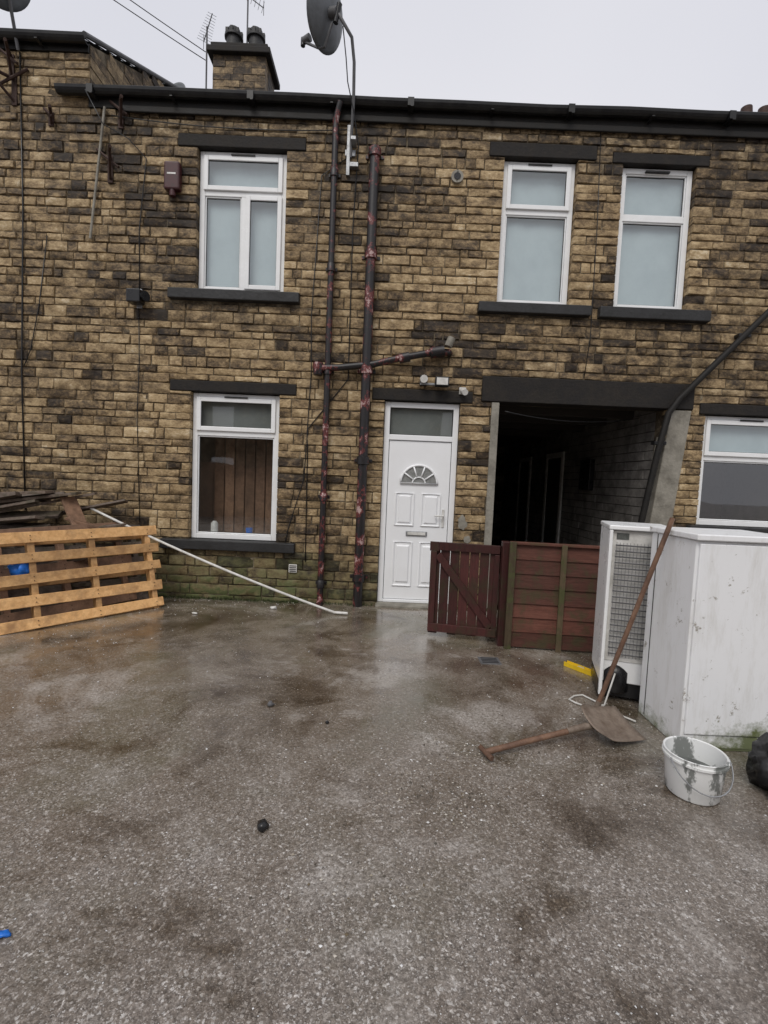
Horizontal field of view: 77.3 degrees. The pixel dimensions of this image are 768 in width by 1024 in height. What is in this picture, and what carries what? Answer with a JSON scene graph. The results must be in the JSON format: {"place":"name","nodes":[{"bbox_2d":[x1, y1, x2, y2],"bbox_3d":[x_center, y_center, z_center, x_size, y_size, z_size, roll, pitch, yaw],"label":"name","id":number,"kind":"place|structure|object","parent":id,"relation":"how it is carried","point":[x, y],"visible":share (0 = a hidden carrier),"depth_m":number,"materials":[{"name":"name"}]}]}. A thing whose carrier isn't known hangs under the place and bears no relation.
{"place":"outdoors","nodes":[
{"label":"outdoors","id":0,"kind":"place"},
{"bbox_2d":[92,46,153,84],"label":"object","id":1,"kind":"object","parent":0,"point":[103,57],"visible":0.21,"depth_m":6.01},
{"bbox_2d":[19,52,638,542],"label":"wall cables","id":2,"kind":"object","parent":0,"point":[139,276],"depth_m":5.61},
{"bbox_2d":[0,534,767,1023],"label":"ground","id":3,"kind":"structure","parent":0,"point":[74,874],"depth_m":2.05,"materials":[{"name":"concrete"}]},
{"bbox_2d":[0,491,127,589],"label":"scrap timber pile","id":4,"kind":"object","parent":3,"relation":"on","point":[72,511],"visible":0.34,"depth_m":5.27,"materials":[{"name":"wood"}]},
{"bbox_2d":[0,522,136,622],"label":"wooden pallet","id":5,"kind":"object","parent":3,"relation":"on","point":[9,616],"visible":0.5,"depth_m":4.99,"materials":[{"name":"wood"}]},
{"bbox_2d":[0,524,148,614],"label":"wooden pallet","id":6,"kind":"object","parent":3,"relation":"on","point":[58,588],"visible":0.28,"depth_m":5.15,"materials":[{"name":"wood"}]},
{"bbox_2d":[0,525,163,634],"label":"wooden pallet","id":7,"kind":"object","parent":3,"relation":"on","point":[33,580],"visible":0.9,"depth_m":4.86,"materials":[{"name":"brown wood"}]},
{"bbox_2d":[7,563,28,574],"bbox_3d":[-3.480,0.546,4.606,0.206,0.222,0.216,2,4,0],"label":"plastic bag","id":8,"kind":"object","parent":7,"relation":"on","point":[18,569],"visible":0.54,"depth_m":4.53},
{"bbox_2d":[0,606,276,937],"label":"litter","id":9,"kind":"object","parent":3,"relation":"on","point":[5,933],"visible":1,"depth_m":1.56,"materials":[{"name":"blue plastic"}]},
{"bbox_2d":[90,508,347,614],"bbox_3d":[-1.907,0.541,5.447,3.053,1.089,0.042,3,4,4],"label":"white hose","id":10,"kind":"object","parent":3,"relation":"on","point":[229,571],"visible":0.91,"depth_m":5.43,"materials":[{"name":"plastic"}]},
{"bbox_2d":[257,701,328,831],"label":"rubble lumps","id":11,"kind":"object","parent":3,"relation":"on","point":[262,825],"visible":1,"depth_m":2.07,"materials":[{"name":"black stone"}]},
{"bbox_2d":[148,594,486,610],"bbox_3d":[-0.993,1.086,5.802,4.509,0.040,0.123,2,4,0],"label":"moss","id":12,"kind":"object","parent":3,"relation":"on","point":[224,598],"visible":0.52,"depth_m":5.82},
{"bbox_2d":[0,51,767,609],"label":"brick wall","id":13,"kind":"structure","parent":3,"relation":"on","point":[290,307],"depth_m":5.67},
{"bbox_2d":[0,37,18,74],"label":"iron bracket","id":14,"kind":"object","parent":13,"relation":"attached to","point":[10,58],"visible":0.9,"depth_m":5.39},
{"bbox_2d":[0,67,28,105],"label":"iron bracket","id":15,"kind":"object","parent":13,"relation":"attached to","point":[14,90],"visible":1,"depth_m":5.45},
{"bbox_2d":[0,0,29,50],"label":"satellite dish","id":16,"kind":"object","parent":13,"relation":"attached to","point":[11,6],"visible":1,"depth_m":5.32,"materials":[{"name":"black plastic"}]},
{"bbox_2d":[0,28,89,47],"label":"gutter","id":17,"kind":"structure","parent":13,"relation":"on","point":[40,37],"depth_m":5.35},
{"bbox_2d":[84,37,169,86],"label":"roof edge","id":18,"kind":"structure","parent":17,"relation":"on","point":[96,46],"depth_m":6.05,"materials":[{"name":"stone"}]},
{"bbox_2d":[82,30,177,86],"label":"verge","id":19,"kind":"structure","parent":18,"relation":"on","point":[97,41],"depth_m":6.13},
{"bbox_2d":[198,12,215,87],"bbox_3d":[-3.415,-8.494,9.335,0.260,1.869,0.595,-1,5,-41],"label":"tv aerial","id":20,"kind":"object","parent":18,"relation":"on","point":[206,34],"visible":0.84,"depth_m":9.33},
{"bbox_2d":[0,41,89,53],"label":"fascia","id":21,"kind":"structure","parent":13,"relation":"attached to","point":[48,47],"depth_m":5.45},
{"bbox_2d":[43,104,53,126],"bbox_3d":[-3.781,-4.519,5.439,0.252,0.191,0.100,6,5,43],"label":"iron bracket","id":22,"kind":"object","parent":13,"relation":"attached to","point":[50,113],"visible":1,"depth_m":5.46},
{"bbox_2d":[89,106,105,238],"bbox_3d":[-3.295,-3.892,5.518,0.198,1.453,0.028,3,4,3],"label":"wooden pole","id":23,"kind":"object","parent":13,"relation":"attached to","point":[97,174],"visible":1,"depth_m":5.51,"materials":[{"name":"wood"}]},
{"bbox_2d":[96,144,119,182],"bbox_3d":[-3.079,-3.976,5.407,0.185,0.371,0.511,-1,5,-44],"label":"iron bracket","id":24,"kind":"object","parent":13,"relation":"attached to","point":[109,158],"visible":1,"depth_m":5.47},
{"bbox_2d":[109,94,127,128],"bbox_3d":[-2.956,-4.538,5.393,0.142,0.299,0.408,-1,5,-45],"label":"iron bracket","id":25,"kind":"object","parent":13,"relation":"attached to","point":[121,112],"visible":1,"depth_m":5.44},
{"bbox_2d":[90,45,163,86],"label":"gable stones","id":26,"kind":"object","parent":13,"relation":"attached to","point":[99,69],"visible":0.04,"depth_m":5.91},
{"bbox_2d":[126,288,149,308],"bbox_3d":[-2.840,-2.496,5.562,0.237,0.220,0.164,2,4,0],"label":"security light","id":27,"kind":"object","parent":13,"relation":"attached to","point":[137,297],"visible":1,"depth_m":5.50,"materials":[{"name":"black plastic"}]},
{"bbox_2d":[137,308,139,521],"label":"cable","id":28,"kind":"structure","parent":13,"relation":"attached to","point":[138,308],"depth_m":5.72,"materials":[{"name":"black plastic"}]},
{"bbox_2d":[164,161,181,197],"bbox_3d":[-2.422,-3.814,5.507,0.180,0.370,0.089,2,4,0],"label":"burglar alarm box","id":29,"kind":"object","parent":13,"relation":"attached to","point":[172,178],"visible":1,"depth_m":5.47,"materials":[{"name":"brown plastic"}]},
{"bbox_2d":[159,537,294,552],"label":"sill","id":30,"kind":"structure","parent":13,"relation":"on","point":[232,545],"depth_m":5.76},
{"bbox_2d":[191,393,279,540],"bbox_3d":[-1.809,-0.543,5.877,1.048,1.758,0.070,2,4,0],"label":"frame","id":31,"kind":"object","parent":30,"relation":"on","point":[196,434],"visible":0.87,"depth_m":5.84,"materials":[{"name":"white plastic"}]},
{"bbox_2d":[198,401,272,533],"bbox_3d":[-1.809,-0.530,5.860,0.898,1.584,0.045,2,4,0],"label":"gasket","id":32,"kind":"object","parent":31,"relation":"attached to","point":[221,437],"visible":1,"depth_m":5.85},
{"bbox_2d":[196,397,275,535],"bbox_3d":[-1.809,-0.548,5.848,0.952,1.648,0.057,2,4,0],"label":"sash","id":33,"kind":"object","parent":31,"relation":"attached to","point":[239,429],"visible":1,"depth_m":5.79,"materials":[{"name":"white plastic"}]},
{"bbox_2d":[202,402,270,427],"bbox_3d":[-1.782,-1.178,5.877,1.048,0.490,0.001,2,4,0],"label":"window pane","id":34,"kind":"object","parent":33,"relation":"in","point":[236,415],"visible":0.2,"depth_m":5.88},
{"bbox_2d":[198,437,266,533],"bbox_3d":[-1.810,-0.505,6.285,1.548,2.128,0.500,2,4,0],"label":"room","id":35,"kind":"object","parent":13,"relation":"attached to","point":[207,480],"depth_m":6.54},
{"bbox_2d":[214,438,272,533],"bbox_3d":[-1.773,-0.328,6.353,0.930,1.280,0.012,2,4,0],"label":"panelled curtain","id":36,"kind":"object","parent":35,"relation":"hanging from","point":[227,514],"visible":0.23,"depth_m":6.35,"materials":[{"name":"fabric"}]},
{"bbox_2d":[167,287,299,304],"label":"sill","id":37,"kind":"structure","parent":13,"relation":"attached to","point":[229,295],"depth_m":5.57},
{"bbox_2d":[199,151,286,291],"bbox_3d":[-1.664,-3.393,5.687,1.018,1.598,0.070,2,4,0],"label":"frame","id":38,"kind":"object","parent":37,"relation":"on","point":[204,194],"visible":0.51,"depth_m":5.64,"materials":[{"name":"white plastic"}]},
{"bbox_2d":[206,160,278,287],"bbox_3d":[-1.677,-3.381,5.670,0.844,1.424,0.045,2,4,0],"label":"gasket","id":39,"kind":"object","parent":38,"relation":"attached to","point":[240,202],"visible":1,"depth_m":5.66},
{"bbox_2d":[231,154,254,156],"bbox_3d":[-1.633,-4.143,5.573,0.280,0.018,0.012,2,4,0],"label":"trickle vent","id":40,"kind":"object","parent":38,"relation":"attached to","point":[250,155],"visible":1,"depth_m":5.57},
{"bbox_2d":[204,155,282,290],"bbox_3d":[-1.664,-3.391,5.658,0.922,1.502,0.057,2,4,0],"label":"sash","id":41,"kind":"object","parent":38,"relation":"attached to","point":[249,199],"visible":1,"depth_m":5.62,"materials":[{"name":"white plastic"}]},
{"bbox_2d":[170,379,296,395],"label":"lintel","id":42,"kind":"structure","parent":13,"relation":"attached to","point":[238,388],"depth_m":5.70,"materials":[{"name":"black stone"}]},
{"bbox_2d":[178,133,305,154],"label":"lintel","id":43,"kind":"structure","parent":13,"relation":"attached to","point":[243,144],"depth_m":5.52,"materials":[{"name":"black stone"}]},
{"bbox_2d":[207,161,277,286],"bbox_3d":[-1.664,-3.397,5.737,1.018,1.598,0.008,2,4,0],"label":"net curtain","id":44,"kind":"object","parent":43,"relation":"hanging from","point":[223,235],"visible":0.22,"depth_m":5.74,"materials":[{"name":"fabric"}]},
{"bbox_2d":[289,564,296,572],"bbox_3d":[-1.110,0.687,5.839,0.100,0.100,0.026,2,4,0],"label":"wall vent","id":45,"kind":"object","parent":13,"relation":"attached to","point":[292,568],"depth_m":5.83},
{"bbox_2d":[315,100,342,605],"bbox_3d":[-0.651,-1.732,5.607,0.151,5.790,0.161,2,4,0],"label":"drainpipe","id":46,"kind":"object","parent":13,"relation":"attached to","point":[323,496],"visible":0.94,"depth_m":5.58,"materials":[{"name":"metal"}]},
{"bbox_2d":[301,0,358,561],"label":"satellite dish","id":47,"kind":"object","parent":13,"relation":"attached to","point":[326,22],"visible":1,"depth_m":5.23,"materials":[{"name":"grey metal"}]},
{"bbox_2d":[345,125,358,176],"bbox_3d":[-0.367,-4.136,5.452,0.160,0.550,0.148,2,4,0],"label":"cable bracket","id":48,"kind":"object","parent":13,"relation":"attached to","point":[352,165],"visible":0.97,"depth_m":5.49,"materials":[{"name":"metal"}]},
{"bbox_2d":[312,144,454,606],"bbox_3d":[-0.020,-1.481,5.641,1.647,5.300,0.205,2,4,0],"label":"soil pipe","id":49,"kind":"object","parent":13,"relation":"attached to","point":[366,366],"visible":1,"depth_m":5.56,"materials":[{"name":"metal"}]},
{"bbox_2d":[0,51,767,607],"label":"stonework","id":50,"kind":"object","parent":13,"relation":"attached to","point":[92,343],"visible":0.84,"depth_m":5.65,"materials":[{"name":"stone"}]},
{"bbox_2d":[458,515,470,542],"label":"mortar patches","id":51,"kind":"object","parent":50,"relation":"attached to","point":[462,524],"visible":1,"depth_m":5.80,"materials":[{"name":"concrete"}]},
{"bbox_2d":[372,388,472,404],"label":"lintel","id":52,"kind":"structure","parent":13,"relation":"attached to","point":[420,396],"depth_m":5.70,"materials":[{"name":"black stone"}]},
{"bbox_2d":[459,387,467,394],"bbox_3d":[0.933,-1.412,5.617,0.086,0.114,0.167,2,4,0],"label":"security camera","id":53,"kind":"object","parent":52,"relation":"attached to","point":[463,390],"visible":1,"depth_m":5.56,"materials":[{"name":"white plastic"}]},
{"bbox_2d":[89,96,767,131],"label":"fascia","id":54,"kind":"structure","parent":13,"relation":"attached to","point":[101,102],"depth_m":5.48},
{"bbox_2d":[54,83,767,126],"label":"gutter","id":55,"kind":"object","parent":54,"relation":"attached to","point":[252,98],"visible":0.99,"depth_m":5.39,"materials":[{"name":"plastic"}]},
{"bbox_2d":[420,375,448,387],"bbox_3d":[0.587,-1.534,5.613,0.335,0.140,0.160,2,4,0],"label":"floodlight","id":56,"kind":"object","parent":13,"relation":"attached to","point":[440,381],"visible":1,"depth_m":5.55,"materials":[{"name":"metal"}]},
{"bbox_2d":[123,105,767,138],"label":"eaves stone","id":57,"kind":"object","parent":13,"relation":"attached to","point":[447,122],"visible":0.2,"depth_m":5.46,"materials":[{"name":"stone"}]},
{"bbox_2d":[451,170,462,183],"bbox_3d":[0.842,-3.854,5.526,0.140,0.140,0.056,2,4,0],"label":"wall vent","id":58,"kind":"object","parent":13,"relation":"attached to","point":[456,176],"depth_m":5.50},
{"bbox_2d":[477,301,591,317],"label":"sill","id":59,"kind":"structure","parent":13,"relation":"attached to","point":[533,309],"depth_m":5.57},
{"bbox_2d":[497,161,575,303],"bbox_3d":[1.783,-3.259,5.686,0.838,1.638,0.070,2,4,0],"label":"frame","id":60,"kind":"object","parent":59,"relation":"on","point":[541,213],"visible":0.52,"depth_m":5.64,"materials":[{"name":"white plastic"}]},
{"bbox_2d":[502,170,566,301],"bbox_3d":[1.782,-3.246,5.669,0.688,1.464,0.045,2,4,0],"label":"gasket","id":61,"kind":"object","parent":60,"relation":"attached to","point":[543,219],"visible":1,"depth_m":5.67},
{"bbox_2d":[501,165,571,302],"bbox_3d":[1.783,-3.264,5.657,0.742,1.528,0.057,2,4,0],"label":"sash","id":62,"kind":"object","parent":60,"relation":"attached to","point":[568,170],"visible":1,"depth_m":5.61,"materials":[{"name":"white plastic"}]},
{"bbox_2d":[528,163,552,165],"bbox_3d":[1.815,-4.028,5.571,0.280,0.018,0.012,2,4,0],"label":"trickle vent","id":63,"kind":"object","parent":60,"relation":"attached to","point":[529,164],"visible":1,"depth_m":5.57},
{"bbox_2d":[490,142,597,164],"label":"lintel","id":64,"kind":"structure","parent":13,"relation":"attached to","point":[541,153],"depth_m":5.51,"materials":[{"name":"black stone"}]},
{"bbox_2d":[503,171,565,301],"bbox_3d":[1.783,-3.262,5.736,0.838,1.638,0.008,2,4,0],"label":"net curtain","id":65,"kind":"object","parent":64,"relation":"hanging from","point":[533,259],"visible":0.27,"depth_m":5.74,"materials":[{"name":"fabric"}]},
{"bbox_2d":[481,376,694,410],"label":"lintel","id":66,"kind":"structure","parent":13,"relation":"attached to","point":[588,394],"depth_m":5.68,"materials":[{"name":"black stone"}]},
{"bbox_2d":[597,306,711,323],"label":"sill","id":67,"kind":"structure","parent":13,"relation":"attached to","point":[653,314],"depth_m":5.57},
{"bbox_2d":[613,168,692,308],"bbox_3d":[3.151,-3.192,5.687,0.838,1.618,0.070,2,4,0],"label":"frame","id":68,"kind":"object","parent":67,"relation":"on","point":[684,221],"visible":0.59,"depth_m":5.64,"materials":[{"name":"white plastic"}]},
{"bbox_2d":[617,176,683,306],"bbox_3d":[3.151,-3.191,5.685,0.688,1.468,0.013,2,4,0],"label":"gasket","id":69,"kind":"object","parent":68,"relation":"attached to","point":[664,226],"visible":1,"depth_m":5.67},
{"bbox_2d":[616,175,685,307],"bbox_3d":[3.151,-3.191,5.675,0.714,1.494,0.023,2,4,0],"label":"sash","id":70,"kind":"object","parent":68,"relation":"attached to","point":[684,178],"visible":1,"depth_m":5.65,"materials":[{"name":"white plastic"}]},
{"bbox_2d":[645,170,669,173],"bbox_3d":[3.183,-3.952,5.584,0.280,0.018,0.034,2,4,0],"label":"trickle vent","id":71,"kind":"object","parent":68,"relation":"attached to","point":[655,172],"visible":1,"depth_m":5.57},
{"bbox_2d":[612,152,709,170],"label":"lintel","id":72,"kind":"structure","parent":13,"relation":"attached to","point":[660,161],"depth_m":5.52,"materials":[{"name":"black stone"}]},
{"bbox_2d":[617,178,682,306],"bbox_3d":[3.151,-3.195,5.737,0.838,1.618,0.008,2,4,0],"label":"net curtain","id":73,"kind":"object","parent":72,"relation":"hanging from","point":[648,265],"visible":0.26,"depth_m":5.74,"materials":[{"name":"fabric"}]},
{"bbox_2d":[638,309,767,522],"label":"drainpipe","id":74,"kind":"object","parent":13,"relation":"attached to","point":[660,442],"visible":0.83,"depth_m":5.61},
{"bbox_2d":[686,525,767,532],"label":"sill","id":75,"kind":"structure","parent":13,"relation":"attached to","point":[760,529],"depth_m":5.73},
{"bbox_2d":[696,416,767,527],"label":"frame","id":76,"kind":"object","parent":75,"relation":"on","point":[733,523],"visible":0.46,"depth_m":5.82,"materials":[{"name":"white plastic"}]},
{"bbox_2d":[698,420,767,521],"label":"sash","id":77,"kind":"object","parent":76,"relation":"attached to","point":[707,452],"visible":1,"depth_m":5.79,"materials":[{"name":"white plastic"}]},
{"bbox_2d":[703,424,767,520],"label":"gasket","id":78,"kind":"object","parent":76,"relation":"attached to","point":[737,463],"visible":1,"depth_m":5.85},
{"bbox_2d":[695,462,767,527],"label":"room","id":79,"kind":"object","parent":13,"relation":"attached to","point":[734,491],"visible":0.09,"depth_m":7.13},
{"bbox_2d":[699,403,767,417],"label":"lintel","id":80,"kind":"structure","parent":13,"relation":"attached to","point":[730,410],"depth_m":5.70,"materials":[{"name":"black stone"}]},
{"bbox_2d":[709,425,767,452],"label":"roller blind","id":81,"kind":"object","parent":80,"relation":"hanging from","point":[745,439],"visible":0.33,"depth_m":5.88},
{"bbox_2d":[375,601,447,609],"bbox_3d":[0.361,1.165,5.930,0.940,0.078,0.320,2,4,0],"label":"doorstep","id":82,"kind":"object","parent":3,"relation":"on","point":[380,604],"visible":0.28,"depth_m":5.80,"materials":[{"name":"stone"}]},
{"bbox_2d":[377,401,459,603],"bbox_3d":[0.412,-0.097,5.886,0.895,2.444,0.080,2,4,0],"label":"frame","id":83,"kind":"object","parent":82,"relation":"on","point":[453,439],"visible":0.8,"depth_m":5.82,"materials":[{"name":"plastic"}]},
{"bbox_2d":[391,492,440,586],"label":"panels","id":84,"kind":"object","parent":83,"relation":"attached to","point":[402,551],"visible":0.88,"depth_m":5.89,"materials":[{"name":"plastic"}]},
{"bbox_2d":[406,531,426,535],"bbox_3d":[0.397,0.266,5.891,0.260,0.060,0.018,2,4,0],"label":"letterbox","id":85,"kind":"object","parent":83,"relation":"attached to","point":[416,531],"visible":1,"depth_m":5.88,"materials":[{"name":"metal"}]},
{"bbox_2d":[407,532,424,535],"bbox_3d":[0.397,0.266,5.880,0.220,0.036,0.008,2,4,0],"label":"letterbox flap","id":86,"kind":"object","parent":85,"relation":"attached to","point":[415,533],"visible":1,"depth_m":5.88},
{"bbox_2d":[383,440,450,599],"bbox_3d":[0.403,0.112,5.908,0.751,1.944,0.042,2,4,0],"label":"leaf","id":87,"kind":"object","parent":83,"relation":"attached to","point":[435,457],"visible":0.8,"depth_m":5.88,"materials":[{"name":"plastic"}]},
{"bbox_2d":[401,467,435,482],"bbox_3d":[0.427,-0.455,5.847,0.450,0.225,0.001,2,4,0],"label":"fanlight glass","id":88,"kind":"object","parent":87,"relation":"in","point":[419,470],"visible":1,"depth_m":5.85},
{"bbox_2d":[400,464,437,485],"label":"fanlight bars","id":89,"kind":"object","parent":87,"relation":"attached to","point":[416,477],"visible":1,"depth_m":5.83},
{"bbox_2d":[383,440,451,600],"bbox_3d":[0.403,0.112,5.909,0.761,1.952,0.030,2,4,0],"label":"leaf gap","id":90,"kind":"object","parent":83,"relation":"attached to","point":[386,505],"visible":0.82,"depth_m":5.87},
{"bbox_2d":[390,408,452,435],"bbox_3d":[0.453,-1.084,5.861,0.895,0.420,0.001,2,4,0],"label":"transom obscure pane","id":91,"kind":"object","parent":83,"relation":"attached to","point":[422,422],"visible":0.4,"depth_m":5.86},
{"bbox_2d":[389,408,453,436],"bbox_3d":[0.454,-1.089,5.829,0.763,0.323,0.020,2,4,0],"label":"gasket","id":92,"kind":"object","parent":83,"relation":"attached to","point":[422,409],"visible":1,"depth_m":5.82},
{"bbox_2d":[379,412,504,538],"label":"wall","id":93,"kind":"structure","parent":3,"relation":"on","point":[499,480],"depth_m":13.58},
{"bbox_2d":[478,657,501,664],"bbox_3d":[0.916,1.300,4.173,0.180,0.028,0.160,2,4,0],"label":"drain cover","id":94,"kind":"object","parent":3,"relation":"on","point":[490,660],"visible":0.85,"depth_m":4.16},
{"bbox_2d":[496,541,509,645],"bbox_3d":[1.133,0.786,4.569,0.070,1.020,0.080,2,4,0],"label":"gate post","id":95,"kind":"object","parent":3,"relation":"on","point":[502,594],"visible":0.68,"depth_m":4.53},
{"bbox_2d":[427,541,500,637],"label":"wooden gate","id":96,"kind":"structure","parent":95,"relation":"attached to","point":[444,565],"depth_m":4.67,"materials":[{"name":"wood"}]},
{"bbox_2d":[504,541,599,652],"bbox_3d":[1.638,0.800,4.453,0.984,1.010,0.070,3,4,5],"label":"wooden fence","id":97,"kind":"object","parent":3,"relation":"on","point":[551,595],"visible":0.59,"depth_m":4.46,"materials":[{"name":"wood"}]},
{"bbox_2d":[478,704,646,760],"bbox_3d":[1.063,1.297,2.841,1.065,0.155,0.277,1,4,-20],"label":"shovel","id":98,"kind":"object","parent":3,"relation":"on","point":[612,723],"visible":1,"depth_m":2.92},
{"bbox_2d":[564,660,591,675],"bbox_3d":[1.649,1.315,4.030,0.052,0.044,0.285,0,5,-35],"label":"spirit level","id":99,"kind":"object","parent":3,"relation":"on","point":[578,667],"visible":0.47,"depth_m":4.03,"materials":[{"name":"yellow paint"}]},
{"bbox_2d":[484,402,690,602],"bbox_3d":[2.381,-0.475,9.816,2.479,2.900,8.135,2,4,0],"label":"passage","id":100,"kind":"object","parent":3,"relation":"on","point":[564,482],"visible":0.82,"depth_m":7.59,"materials":[{"name":"grey stone"}]},
{"bbox_2d":[516,462,528,541],"bbox_3d":[3.324,-0.145,11.482,0.020,2.060,0.750,2,4,0],"label":"side door","id":101,"kind":"structure","parent":100,"relation":"in","point":[524,470],"depth_m":11.48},
{"bbox_2d":[543,458,560,542],"bbox_3d":[3.318,-0.012,9.486,0.020,2.060,0.750,2,4,0],"label":"side door","id":102,"kind":"structure","parent":100,"relation":"in","point":[553,476],"depth_m":9.48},
{"bbox_2d":[568,521,665,721],"bbox_3d":[1.788,0.731,3.524,0.562,1.276,0.769,5,5,37],"label":"fridge","id":103,"kind":"object","parent":3,"relation":"on","point":[624,559],"visible":0.66,"depth_m":3.43,"materials":[{"name":"white metal"}]},
{"bbox_2d":[594,517,674,705],"bbox_3d":[1.593,0.699,3.093,0.400,1.359,0.043,4,4,18],"label":"broom handle","id":104,"kind":"object","parent":3,"relation":"on","point":[598,702],"visible":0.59,"depth_m":3.07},
{"bbox_2d":[662,736,733,805],"bbox_3d":[1.586,1.326,2.451,0.303,0.215,0.310,2,4,0],"label":"plastic bucket","id":105,"kind":"object","parent":3,"relation":"on","point":[696,770],"visible":1,"depth_m":2.39,"materials":[{"name":"plastic"}]},
{"bbox_2d":[638,526,767,751],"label":"fridge freezer","id":106,"kind":"object","parent":3,"relation":"on","point":[704,675],"visible":0.91,"depth_m":2.83,"materials":[{"name":"metal"}]},
{"bbox_2d":[746,732,767,790],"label":"bin bag","id":107,"kind":"object","parent":3,"relation":"on","point":[757,767],"visible":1,"depth_m":2.52,"materials":[{"name":"black plastic"}]},
{"bbox_2d":[0,0,767,111],"label":"sky","id":108,"kind":"structure","parent":0,"point":[678,54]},
{"bbox_3d":[2.973,-5.869,9.272,12.550,2.268,7.900,2,4,0],"label":"roof","id":109,"kind":"object","parent":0,"visible":0},
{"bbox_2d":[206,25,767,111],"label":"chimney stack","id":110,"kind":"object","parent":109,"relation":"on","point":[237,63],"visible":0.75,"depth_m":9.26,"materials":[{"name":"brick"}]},
{"bbox_2d":[114,0,205,60],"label":"overhead wires","id":111,"kind":"object","parent":110,"relation":"attached to","point":[161,31],"visible":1,"depth_m":8.84,"materials":[{"name":"black plastic"}]},
{"bbox_2d":[246,0,263,42],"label":"tv aerial","id":112,"kind":"object","parent":110,"relation":"on","point":[248,14],"visible":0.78,"depth_m":9.49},
{"bbox_3d":[-1.844,0.306,6.039,1.020,0.022,0.120,2,4,0],"label":"window","id":113,"kind":"object","parent":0,"visible":0},
{"bbox_2d":[211,521,217,531],"bbox_3d":[-2.130,0.195,6.032,0.090,0.170,0.090,2,4,0],"label":"jar","id":114,"kind":"object","parent":113,"relation":"on","point":[214,526],"visible":0.71,"depth_m":6.00,"materials":[{"name":"white plastic"}]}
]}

